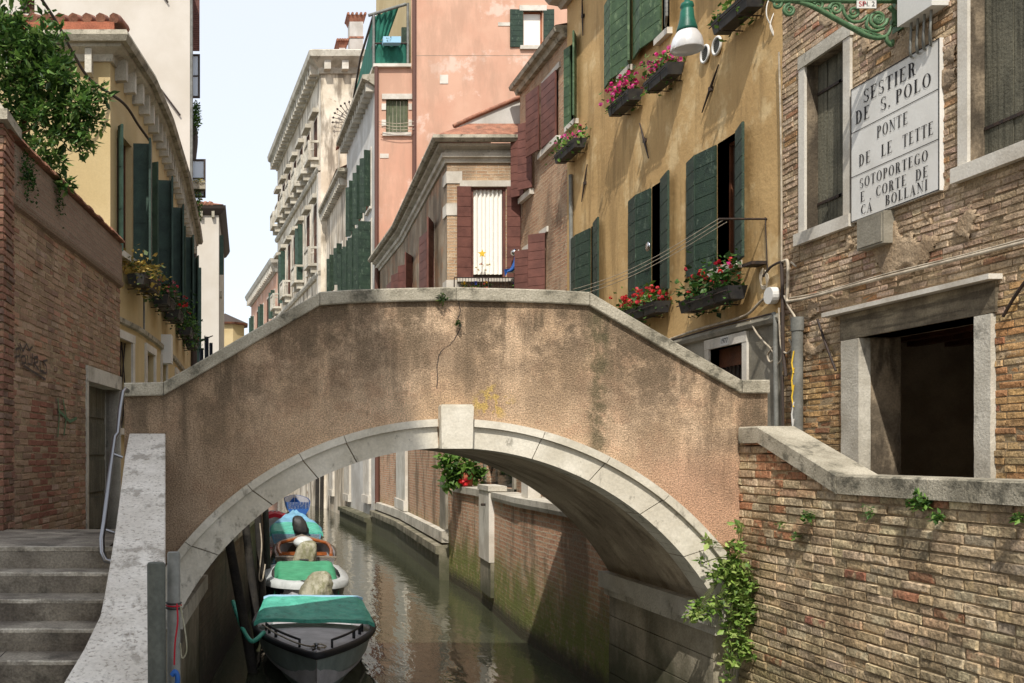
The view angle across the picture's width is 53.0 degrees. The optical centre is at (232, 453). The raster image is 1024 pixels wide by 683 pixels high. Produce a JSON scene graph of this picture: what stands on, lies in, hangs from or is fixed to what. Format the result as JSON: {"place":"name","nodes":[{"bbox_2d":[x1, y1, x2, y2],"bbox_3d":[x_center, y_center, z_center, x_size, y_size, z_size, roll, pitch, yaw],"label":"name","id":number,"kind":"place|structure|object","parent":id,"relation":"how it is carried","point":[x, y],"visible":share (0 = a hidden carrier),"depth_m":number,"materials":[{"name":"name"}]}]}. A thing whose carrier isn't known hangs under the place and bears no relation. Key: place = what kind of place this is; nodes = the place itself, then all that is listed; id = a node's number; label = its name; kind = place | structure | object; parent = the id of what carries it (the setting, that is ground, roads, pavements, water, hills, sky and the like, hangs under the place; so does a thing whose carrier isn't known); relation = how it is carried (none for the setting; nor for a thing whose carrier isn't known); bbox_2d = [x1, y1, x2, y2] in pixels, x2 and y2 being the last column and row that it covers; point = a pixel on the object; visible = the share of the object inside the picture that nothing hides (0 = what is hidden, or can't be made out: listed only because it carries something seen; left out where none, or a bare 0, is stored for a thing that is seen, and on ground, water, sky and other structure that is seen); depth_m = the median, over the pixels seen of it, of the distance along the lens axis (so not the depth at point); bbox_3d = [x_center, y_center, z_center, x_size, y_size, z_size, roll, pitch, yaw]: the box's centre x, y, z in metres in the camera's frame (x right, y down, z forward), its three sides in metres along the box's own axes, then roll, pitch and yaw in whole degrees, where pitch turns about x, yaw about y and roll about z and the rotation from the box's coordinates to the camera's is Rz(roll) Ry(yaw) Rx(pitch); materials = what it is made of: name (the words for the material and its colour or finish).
{"place":"outdoors","nodes":[
{"label":"outdoors","id":0,"kind":"place"},
{"bbox_2d":[0,529,115,545],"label":"landing","id":1,"kind":"object","parent":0,"point":[49,537],"visible":0.2,"depth_m":8.41,"materials":[{"name":"stone"}]},
{"bbox_2d":[0,546,112,682],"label":"stone steps","id":2,"kind":"structure","parent":1,"relation":"attached to","point":[51,600],"depth_m":6.98,"materials":[{"name":"grey stone"}]},
{"bbox_2d":[193,0,375,334],"label":"sky","id":3,"kind":"structure","parent":0,"point":[253,53],"materials":[{"name":"white"}]},
{"bbox_2d":[210,498,609,682],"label":"water","id":4,"kind":"structure","parent":0,"point":[430,628],"depth_m":15.73,"materials":[{"name":"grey liquid"}]},
{"bbox_2d":[147,562,165,682],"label":"pole","id":5,"kind":"object","parent":4,"relation":"in","point":[156,610],"visible":1,"depth_m":4.26,"materials":[{"name":"wood"}]},
{"bbox_2d":[166,551,181,682],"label":"pole","id":6,"kind":"object","parent":4,"relation":"in","point":[173,578],"visible":0.89,"depth_m":4.32,"materials":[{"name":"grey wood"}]},
{"bbox_2d":[170,604,186,682],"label":"mooring rope","id":7,"kind":"object","parent":6,"relation":"hanging from","point":[175,673],"visible":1,"depth_m":4.27,"materials":[{"name":"beige fabric"}]},
{"bbox_2d":[199,513,263,682],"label":"canal wall","id":8,"kind":"structure","parent":4,"relation":"in","point":[219,628],"depth_m":13.43,"materials":[{"name":"brick"}]},
{"bbox_2d":[225,540,257,673],"bbox_3d":[0.172,2.413,13.000,0.609,2.698,0.138,0,0,0],"label":"mooring post","id":9,"kind":"object","parent":4,"relation":"in","point":[251,664],"visible":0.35,"depth_m":12.94,"materials":[{"name":"brown wood"}]},
{"bbox_2d":[231,600,265,642],"bbox_3d":[0.240,2.253,13.026,0.319,0.455,0.883,0,0,-16],"label":"bow line","id":10,"kind":"object","parent":9,"relation":"attached to","point":[256,638],"visible":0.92,"depth_m":12.82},
{"bbox_2d":[242,525,259,641],"bbox_3d":[0.344,2.434,15.200,0.412,2.645,0.138,0,0,0],"label":"mooring post","id":11,"kind":"object","parent":4,"relation":"in","point":[251,576],"visible":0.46,"depth_m":15.14,"materials":[{"name":"brown wood"}]},
{"bbox_2d":[254,514,265,606],"bbox_3d":[0.530,2.403,17.600,0.289,2.702,0.138,0,0,0],"label":"mooring post","id":12,"kind":"object","parent":4,"relation":"in","point":[262,584],"visible":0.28,"depth_m":17.54,"materials":[{"name":"brown wood"}]},
{"bbox_2d":[245,258,276,331],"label":"house","id":13,"kind":"structure","parent":4,"relation":"on","point":[263,288],"depth_m":78.16,"materials":[{"name":"paint"}]},
{"bbox_2d":[263,509,270,592],"bbox_3d":[0.736,2.396,20.500,0.219,2.711,0.138,0,0,0],"label":"mooring post","id":14,"kind":"object","parent":4,"relation":"in","point":[267,559],"visible":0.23,"depth_m":20.44,"materials":[{"name":"brown wood"}]},
{"bbox_2d":[269,510,322,543],"bbox_3d":[2.064,2.562,31.788,1.700,1.377,5.419,0,0,3],"label":"motor boat","id":15,"kind":"object","parent":4,"relation":"on","point":[292,523],"visible":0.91,"depth_m":29.67,"materials":[{"name":"fabric"}]},
{"bbox_2d":[284,495,309,513],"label":"work boat","id":16,"kind":"object","parent":4,"relation":"on","point":[300,503],"visible":0.87,"depth_m":47.01,"materials":[{"name":"blue paint"}]},
{"bbox_2d":[273,534,336,564],"bbox_3d":[1.823,2.505,24.650,1.600,1.130,5.095,0,0,3],"label":"wooden boat","id":17,"kind":"object","parent":4,"relation":"on","point":[300,546],"visible":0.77,"depth_m":22.72,"materials":[{"name":"brown wood"}]},
{"bbox_2d":[265,559,348,594],"bbox_3d":[1.458,2.763,19.331,1.680,0.974,4.330,0,0,3],"label":"motor boat","id":18,"kind":"object","parent":4,"relation":"on","point":[285,577],"visible":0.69,"depth_m":18.65,"materials":[{"name":"fabric"}]},
{"bbox_2d":[251,571,375,682],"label":"motor boat","id":19,"kind":"object","parent":4,"relation":"on","point":[316,629],"visible":0.99,"depth_m":13.20,"materials":[{"name":"grey plastic"}]},
{"bbox_2d":[267,49,396,507],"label":"palace","id":20,"kind":"structure","parent":4,"relation":"on","point":[302,157],"depth_m":55.11,"materials":[{"name":"stone"}]},
{"bbox_2d":[278,244,285,302],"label":"window","id":21,"kind":"structure","parent":20,"relation":"in","point":[281,257],"depth_m":65.73,"materials":[{"name":"green wood"}]},
{"bbox_2d":[295,216,303,279],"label":"window","id":22,"kind":"structure","parent":20,"relation":"in","point":[299,232],"depth_m":58.05,"materials":[{"name":"green wood"}]},
{"bbox_2d":[301,205,310,277],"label":"window","id":23,"kind":"structure","parent":20,"relation":"in","point":[306,211],"depth_m":55.78,"materials":[{"name":"white wood"}]},
{"bbox_2d":[308,193,316,262],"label":"window","id":24,"kind":"structure","parent":20,"relation":"in","point":[313,198],"depth_m":53.70,"materials":[{"name":"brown wood"}]},
{"bbox_2d":[308,108,318,156],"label":"window","id":25,"kind":"structure","parent":20,"relation":"in","point":[313,116],"depth_m":53.37,"materials":[{"name":"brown stone"}]},
{"bbox_2d":[344,12,366,48],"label":"chimney","id":26,"kind":"object","parent":20,"relation":"on","point":[353,22],"visible":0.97,"depth_m":56.00,"materials":[{"name":"white paint"}]},
{"bbox_2d":[318,165,347,513],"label":"narrow house","id":27,"kind":"structure","parent":4,"relation":"on","point":[331,210],"depth_m":48.09,"materials":[{"name":"stone"}]},
{"bbox_2d":[327,254,335,290],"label":"window","id":28,"kind":"structure","parent":27,"relation":"in","point":[330,287],"depth_m":48.52,"materials":[{"name":"green wood"}]},
{"bbox_2d":[368,96,519,579],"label":"corner house","id":29,"kind":"structure","parent":4,"relation":"on","point":[458,210],"depth_m":23.04,"materials":[{"name":"paint"}]},
{"bbox_2d":[398,252,411,287],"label":"window","id":30,"kind":"structure","parent":29,"relation":"in","point":[404,271],"depth_m":28.51,"materials":[{"name":"wood"}]},
{"bbox_2d":[419,216,433,287],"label":"window","id":31,"kind":"structure","parent":29,"relation":"in","point":[426,241],"depth_m":24.49,"materials":[{"name":"wood"}]},
{"bbox_2d":[457,180,519,281],"bbox_3d":[5.989,-5.218,22.640,1.481,2.377,0.320,0,0,0],"label":"window","id":32,"kind":"structure","parent":29,"relation":"in","point":[481,204],"depth_m":22.63,"materials":[{"name":"fabric"}]},
{"bbox_2d":[124,287,769,682],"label":"footbridge","id":33,"kind":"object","parent":4,"relation":"in","point":[608,429],"visible":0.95,"depth_m":9.00,"materials":[{"name":"pink paint"}]},
{"bbox_2d":[336,0,566,531],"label":"salmon house","id":34,"kind":"structure","parent":4,"relation":"on","point":[445,65],"depth_m":36.60,"materials":[{"name":"paint"}]},
{"bbox_2d":[342,240,347,289],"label":"window","id":35,"kind":"structure","parent":34,"relation":"in","point":[345,248],"depth_m":41.96,"materials":[{"name":"green wood"}]},
{"bbox_2d":[345,180,355,237],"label":"window","id":36,"kind":"structure","parent":34,"relation":"in","point":[349,227],"depth_m":42.75,"materials":[{"name":"green wood"}]},
{"bbox_2d":[348,231,352,289],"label":"window","id":37,"kind":"structure","parent":34,"relation":"in","point":[350,240],"depth_m":40.27,"materials":[{"name":"green wood"}]},
{"bbox_2d":[352,165,363,227],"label":"window","id":38,"kind":"structure","parent":34,"relation":"in","point":[357,216],"depth_m":39.55,"materials":[{"name":"green wood"}]},
{"bbox_2d":[353,218,371,289],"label":"window","id":39,"kind":"structure","parent":34,"relation":"in","point":[362,235],"depth_m":37.43,"materials":[{"name":"green wood"}]},
{"bbox_2d":[360,146,371,215],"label":"window","id":40,"kind":"structure","parent":34,"relation":"in","point":[366,162],"depth_m":37.55,"materials":[{"name":"green wood"}]},
{"bbox_2d":[381,94,411,135],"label":"shutter window","id":41,"kind":"structure","parent":34,"relation":"in","point":[403,106],"depth_m":36.70,"materials":[{"name":"wood"}]},
{"bbox_2d":[510,5,553,49],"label":"window","id":42,"kind":"structure","parent":34,"relation":"in","point":[525,28],"depth_m":36.55,"materials":[{"name":"green wood"}]},
{"bbox_2d":[448,484,608,682],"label":"canal wall","id":43,"kind":"structure","parent":4,"relation":"in","point":[526,570],"depth_m":14.63,"materials":[{"name":"brick"}]},
{"bbox_2d":[431,452,488,496],"bbox_3d":[4.991,0.354,21.013,1.275,1.153,0.709,0,0,0],"label":"climbing plant","id":44,"kind":"object","parent":43,"relation":"on","point":[455,473],"visible":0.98,"depth_m":20.90,"materials":[{"name":"green plant"}]},
{"bbox_2d":[738,426,1023,682],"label":"canal wall","id":45,"kind":"structure","parent":4,"relation":"in","point":[894,590],"depth_m":7.13,"materials":[{"name":"brick"}]},
{"bbox_2d":[681,519,758,682],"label":"caper bush","id":46,"kind":"object","parent":45,"relation":"attached to","point":[733,572],"visible":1,"depth_m":8.74,"materials":[{"name":"green plant"}]},
{"bbox_2d":[905,487,933,512],"bbox_3d":[4.687,0.315,6.576,0.146,0.182,0.209,0,0,-29],"label":"weed","id":47,"kind":"object","parent":45,"relation":"attached to","point":[919,502],"visible":1,"depth_m":6.56,"materials":[{"name":"green plant"}]},
{"label":"fondamenta","id":48,"kind":"structure","parent":0,"visible":0},
{"bbox_2d":[0,103,21,530],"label":"wall pier","id":49,"kind":"structure","parent":48,"relation":"on","point":[7,315],"depth_m":9.28,"materials":[{"name":"brick"}]},
{"bbox_2d":[0,0,119,197],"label":"laurel tree","id":50,"kind":"object","parent":48,"relation":"on","point":[37,54],"visible":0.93,"depth_m":11.01,"materials":[{"name":"green plant"}]},
{"bbox_2d":[8,129,124,528],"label":"garden wall","id":51,"kind":"structure","parent":48,"relation":"on","point":[68,285],"depth_m":11.44,"materials":[{"name":"brick"}]},
{"bbox_2d":[14,135,66,228],"bbox_3d":[-2.073,-2.911,10.436,0.118,0.767,1.744,0,0,6],"label":"ivy","id":52,"kind":"object","parent":51,"relation":"on","point":[27,176],"depth_m":10.00,"materials":[{"name":"green plant"}]},
{"bbox_2d":[85,365,121,528],"bbox_3d":[-1.913,0.010,13.447,0.290,2.320,1.945,0,0,6],"label":"door","id":53,"kind":"structure","parent":51,"relation":"in","point":[95,397],"depth_m":13.93,"materials":[{"name":"stone"}]},
{"bbox_2d":[0,13,202,484],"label":"yellow house","id":54,"kind":"structure","parent":48,"relation":"on","point":[134,186],"depth_m":15.65,"materials":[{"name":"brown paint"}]},
{"bbox_2d":[41,0,148,140],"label":"overhead cable","id":55,"kind":"object","parent":54,"relation":"attached to","point":[107,91],"visible":0.65,"depth_m":14.05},
{"bbox_2d":[120,329,135,434],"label":"window","id":56,"kind":"structure","parent":54,"relation":"in","point":[124,335],"depth_m":15.55,"materials":[{"name":"stone"}]},
{"bbox_2d":[117,124,151,267],"bbox_3d":[-1.605,-4.050,15.231,0.542,2.000,1.100,0,0,10],"label":"window","id":57,"kind":"structure","parent":54,"relation":"in","point":[142,152],"depth_m":15.64,"materials":[{"name":"green wood"}]},
{"bbox_2d":[122,244,169,301],"bbox_3d":[-1.365,-2.941,15.639,0.673,0.847,1.436,0,0,9],"label":"flower box","id":58,"kind":"object","parent":54,"relation":"attached to","point":[146,283],"visible":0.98,"depth_m":15.35,"materials":[{"name":"black plastic"}]},
{"bbox_2d":[145,343,156,381],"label":"window","id":59,"kind":"structure","parent":54,"relation":"in","point":[148,348],"depth_m":17.09,"materials":[{"name":"stone"}]},
{"bbox_2d":[145,162,172,285],"bbox_3d":[-1.305,-4.050,17.234,0.407,2.000,1.260,0,0,5],"label":"window","id":60,"kind":"structure","parent":54,"relation":"in","point":[162,190],"depth_m":17.74,"materials":[{"name":"green wood"}]},
{"bbox_2d":[148,272,181,314],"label":"flower box","id":61,"kind":"object","parent":54,"relation":"attached to","point":[166,301],"visible":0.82,"depth_m":17.27,"materials":[{"name":"black plastic"}]},
{"bbox_2d":[161,334,172,364],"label":"meter box","id":62,"kind":"object","parent":54,"relation":"attached to","point":[167,343],"visible":0.93,"depth_m":18.74,"materials":[{"name":"white paint"}]},
{"bbox_2d":[173,204,183,301],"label":"window","id":63,"kind":"structure","parent":54,"relation":"in","point":[178,213],"depth_m":19.71,"materials":[{"name":"green wood"}]},
{"bbox_2d":[163,286,197,329],"bbox_3d":[-1.051,-2.976,19.294,0.751,0.881,1.309,0,0,0],"label":"flower box","id":64,"kind":"object","parent":54,"relation":"attached to","point":[177,317],"visible":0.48,"depth_m":19.12,"materials":[{"name":"black plastic"}]},
{"bbox_2d":[182,226,193,319],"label":"window","id":65,"kind":"structure","parent":54,"relation":"in","point":[188,241],"depth_m":22.34,"materials":[{"name":"green wood"}]},
{"bbox_2d":[176,299,202,343],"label":"flower box","id":66,"kind":"object","parent":54,"relation":"attached to","point":[187,333],"visible":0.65,"depth_m":21.73,"materials":[{"name":"black plastic"}]},
{"bbox_2d":[184,255,198,331],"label":"window","id":67,"kind":"structure","parent":54,"relation":"in","point":[196,259],"depth_m":24.66,"materials":[{"name":"green wood"}]},
{"bbox_2d":[1,0,205,197],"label":"cream house","id":68,"kind":"structure","parent":48,"relation":"on","point":[165,35],"depth_m":28.20,"materials":[{"name":"paint"}]},
{"bbox_2d":[193,100,201,158],"bbox_3d":[-1.147,-9.975,29.619,0.462,1.830,0.692,0,0,0],"label":"hanging ivy","id":69,"kind":"object","parent":68,"relation":"attached to","point":[196,113],"visible":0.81,"depth_m":29.52,"materials":[{"name":"green plant"}]},
{"bbox_2d":[193,178,205,222],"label":"hanging plants","id":70,"kind":"object","parent":68,"relation":"hanging from","point":[200,186],"visible":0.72,"depth_m":28.70,"materials":[{"name":"green plant"}]},
{"bbox_2d":[197,201,229,362],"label":"white house","id":71,"kind":"structure","parent":48,"relation":"on","point":[213,250],"depth_m":41.00,"materials":[{"name":"beige paint"}]},
{"bbox_2d":[224,313,247,346],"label":"round yellow house","id":72,"kind":"structure","parent":48,"relation":"on","point":[234,329],"depth_m":62.18,"materials":[{"name":"paint"}]},
{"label":"pavement","id":73,"kind":"structure","parent":0,"visible":0},
{"bbox_2d":[782,0,1023,478],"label":"brick house","id":74,"kind":"structure","parent":73,"relation":"on","point":[919,373],"depth_m":10.29,"materials":[{"name":"brick"}]},
{"bbox_2d":[790,316,803,430],"bbox_3d":[6.647,-0.430,11.341,0.144,2.360,0.139,0,0,0],"label":"downpipe","id":75,"kind":"object","parent":74,"relation":"attached to","point":[796,326],"visible":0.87,"depth_m":11.29,"materials":[{"name":"metal"}]},
{"bbox_2d":[793,22,854,245],"bbox_3d":[6.800,-3.585,10.947,0.260,2.230,1.030,0,0,0],"label":"window","id":76,"kind":"structure","parent":74,"relation":"in","point":[835,74],"depth_m":11.04,"materials":[{"name":"stone"}]},
{"bbox_2d":[768,0,903,46],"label":"lamp bracket","id":77,"kind":"object","parent":74,"relation":"attached to","point":[878,19],"visible":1,"depth_m":9.72,"materials":[{"name":"green metal"}]},
{"bbox_2d":[670,0,703,56],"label":"street lamp","id":78,"kind":"object","parent":77,"relation":"attached to","point":[687,40],"visible":1,"depth_m":9.67,"materials":[{"name":"metal"}]},
{"bbox_2d":[857,210,894,250],"bbox_3d":[6.674,-2.315,10.003,0.132,0.330,0.418,0,0,0],"label":"meter box","id":79,"kind":"object","parent":74,"relation":"attached to","point":[875,230],"visible":1,"depth_m":9.91,"materials":[{"name":"stone"}]},
{"bbox_2d":[851,37,943,222],"bbox_3d":[6.715,-3.223,9.773,0.050,1.445,1.308,0,0,0],"label":"street sign","id":80,"kind":"object","parent":74,"relation":"attached to","point":[897,134],"visible":1,"depth_m":9.68,"materials":[{"name":"white stone"}]},
{"bbox_2d":[897,0,949,57],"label":"junction box","id":81,"kind":"object","parent":74,"relation":"attached to","point":[912,13],"visible":1,"depth_m":9.31,"materials":[{"name":"white paint"}]},
{"bbox_2d":[950,0,1023,183],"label":"window","id":82,"kind":"structure","parent":74,"relation":"in","point":[1004,19],"depth_m":8.63,"materials":[{"name":"stone"}]},
{"label":"terrace floor","id":83,"kind":"structure","parent":0,"visible":0},
{"bbox_2d":[474,463,544,497],"bbox_3d":[6.120,0.200,19.900,1.240,1.300,5.200,0,0,0],"label":"lean to","id":84,"kind":"object","parent":83,"relation":"on","point":[498,477],"visible":0.16,"depth_m":20.57,"materials":[{"name":"brick"}]},
{"bbox_2d":[483,464,515,491],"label":"window","id":85,"kind":"structure","parent":84,"relation":"in","point":[498,477],"depth_m":20.50,"materials":[{"name":"beige glass"}]},
{"bbox_2d":[509,23,572,290],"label":"rubble brick house","id":86,"kind":"structure","parent":83,"relation":"on","point":[538,186],"depth_m":20.68,"materials":[{"name":"brown brick"}]},
{"bbox_2d":[514,244,527,288],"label":"window","id":87,"kind":"structure","parent":86,"relation":"in","point":[520,256],"depth_m":21.90,"materials":[{"name":"brown wood"}]},
{"bbox_2d":[511,123,533,203],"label":"window","id":88,"kind":"structure","parent":86,"relation":"in","point":[521,167],"depth_m":21.70,"materials":[{"name":"brown wood"}]},
{"bbox_2d":[528,226,547,289],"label":"window","id":89,"kind":"structure","parent":86,"relation":"in","point":[536,242],"depth_m":20.71,"materials":[{"name":"brown wood"}]},
{"bbox_2d":[525,61,560,159],"bbox_3d":[6.739,-7.245,20.551,0.365,1.650,1.555,0,0,-6],"label":"window","id":90,"kind":"structure","parent":86,"relation":"in","point":[549,86],"depth_m":20.50,"materials":[{"name":"brown wood"}]},
{"bbox_2d":[545,0,782,425],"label":"ochre house","id":91,"kind":"structure","parent":83,"relation":"on","point":[695,149],"depth_m":14.49,"materials":[{"name":"yellow paint"}]},
{"bbox_2d":[545,121,589,164],"bbox_3d":[6.491,-6.050,18.716,0.611,0.694,1.356,0,0,0],"label":"flower box","id":92,"kind":"object","parent":91,"relation":"attached to","point":[570,149],"visible":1,"depth_m":18.49,"materials":[{"name":"black plastic"}]},
{"bbox_2d":[564,30,578,132],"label":"window","id":93,"kind":"structure","parent":91,"relation":"in","point":[567,52],"depth_m":19.16,"materials":[{"name":"green wood"}]},
{"bbox_2d":[571,217,598,296],"bbox_3d":[6.682,-3.390,18.251,0.117,1.820,1.618,0,0,1],"label":"window","id":94,"kind":"structure","parent":91,"relation":"in","point":[581,242],"depth_m":18.25,"materials":[{"name":"green wood"}]},
{"bbox_2d":[604,0,633,88],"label":"window","id":95,"kind":"structure","parent":91,"relation":"in","point":[617,13],"depth_m":16.64,"materials":[{"name":"green wood"}]},
{"bbox_2d":[599,65,646,117],"bbox_3d":[6.518,-6.063,16.096,0.543,0.746,0.935,0,0,0],"label":"flower box","id":96,"kind":"object","parent":91,"relation":"attached to","point":[624,102],"visible":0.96,"depth_m":15.94,"materials":[{"name":"black plastic"}]},
{"bbox_2d":[609,281,672,326],"bbox_3d":[6.478,-2.410,15.423,0.635,0.813,1.580,0,0,0],"label":"flower box","id":97,"kind":"object","parent":91,"relation":"attached to","point":[649,308],"visible":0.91,"depth_m":15.05,"materials":[{"name":"black plastic"}]},
{"bbox_2d":[628,170,669,302],"bbox_3d":[6.772,-3.370,15.430,0.318,1.880,1.656,0,0,1],"label":"window","id":98,"kind":"structure","parent":91,"relation":"in","point":[639,206],"depth_m":15.57,"materials":[{"name":"green wood"}]},
{"bbox_2d":[633,0,671,59],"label":"window","id":99,"kind":"structure","parent":91,"relation":"in","point":[647,14],"depth_m":15.36,"materials":[{"name":"green wood"}]},
{"bbox_2d":[630,45,684,97],"bbox_3d":[6.480,-5.848,14.660,0.666,0.696,0.842,0,0,0],"label":"flower box","id":100,"kind":"object","parent":91,"relation":"attached to","point":[661,77],"visible":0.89,"depth_m":14.55,"materials":[{"name":"black plastic"}]},
{"bbox_2d":[575,217,767,291],"bbox_3d":[6.433,-2.652,14.817,0.615,0.705,5.448,0,0,0],"label":"washing line","id":101,"kind":"object","parent":91,"relation":"attached to","point":[765,219],"visible":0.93,"depth_m":12.81,"materials":[{"name":"metal"}]},
{"bbox_2d":[671,248,747,318],"bbox_3d":[6.484,-2.391,13.181,0.674,1.083,1.549,0,0,0],"label":"flower box","id":102,"kind":"object","parent":91,"relation":"attached to","point":[721,292],"visible":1,"depth_m":12.98,"materials":[{"name":"black plastic"}]},
{"bbox_2d":[686,121,744,278],"bbox_3d":[6.775,-3.390,13.323,0.361,1.840,1.710,0,0,0],"label":"window","id":103,"kind":"structure","parent":91,"relation":"in","point":[701,170],"depth_m":13.46,"materials":[{"name":"green wood"}]},
{"bbox_2d":[704,331,748,379],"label":"window","id":104,"kind":"structure","parent":91,"relation":"in","point":[735,360],"depth_m":13.16,"materials":[{"name":"white stone"}]},
{"bbox_2d":[706,0,763,41],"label":"flower box","id":105,"kind":"object","parent":91,"relation":"attached to","point":[734,16],"visible":1,"depth_m":12.47,"materials":[{"name":"black plastic"}]},
{"bbox_2d":[669,52,1023,425],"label":"wiring","id":106,"kind":"object","parent":91,"relation":"attached to","point":[771,295],"visible":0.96,"depth_m":11.73,"materials":[{"name":"white paint"}]},
{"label":"quay","id":107,"kind":"structure","parent":0,"visible":0},
{"bbox_2d":[65,434,164,682],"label":"ramp parapet","id":108,"kind":"structure","parent":107,"relation":"on","point":[115,650],"depth_m":5.87,"materials":[{"name":"white stone"}]},
{"bbox_2d":[99,387,129,563],"bbox_3d":[-0.982,0.106,8.093,0.114,1.450,1.731,0,0,-2],"label":"handrail","id":109,"kind":"object","parent":108,"relation":"attached to","point":[103,530],"visible":0.91,"depth_m":7.84,"materials":[{"name":"metal"}]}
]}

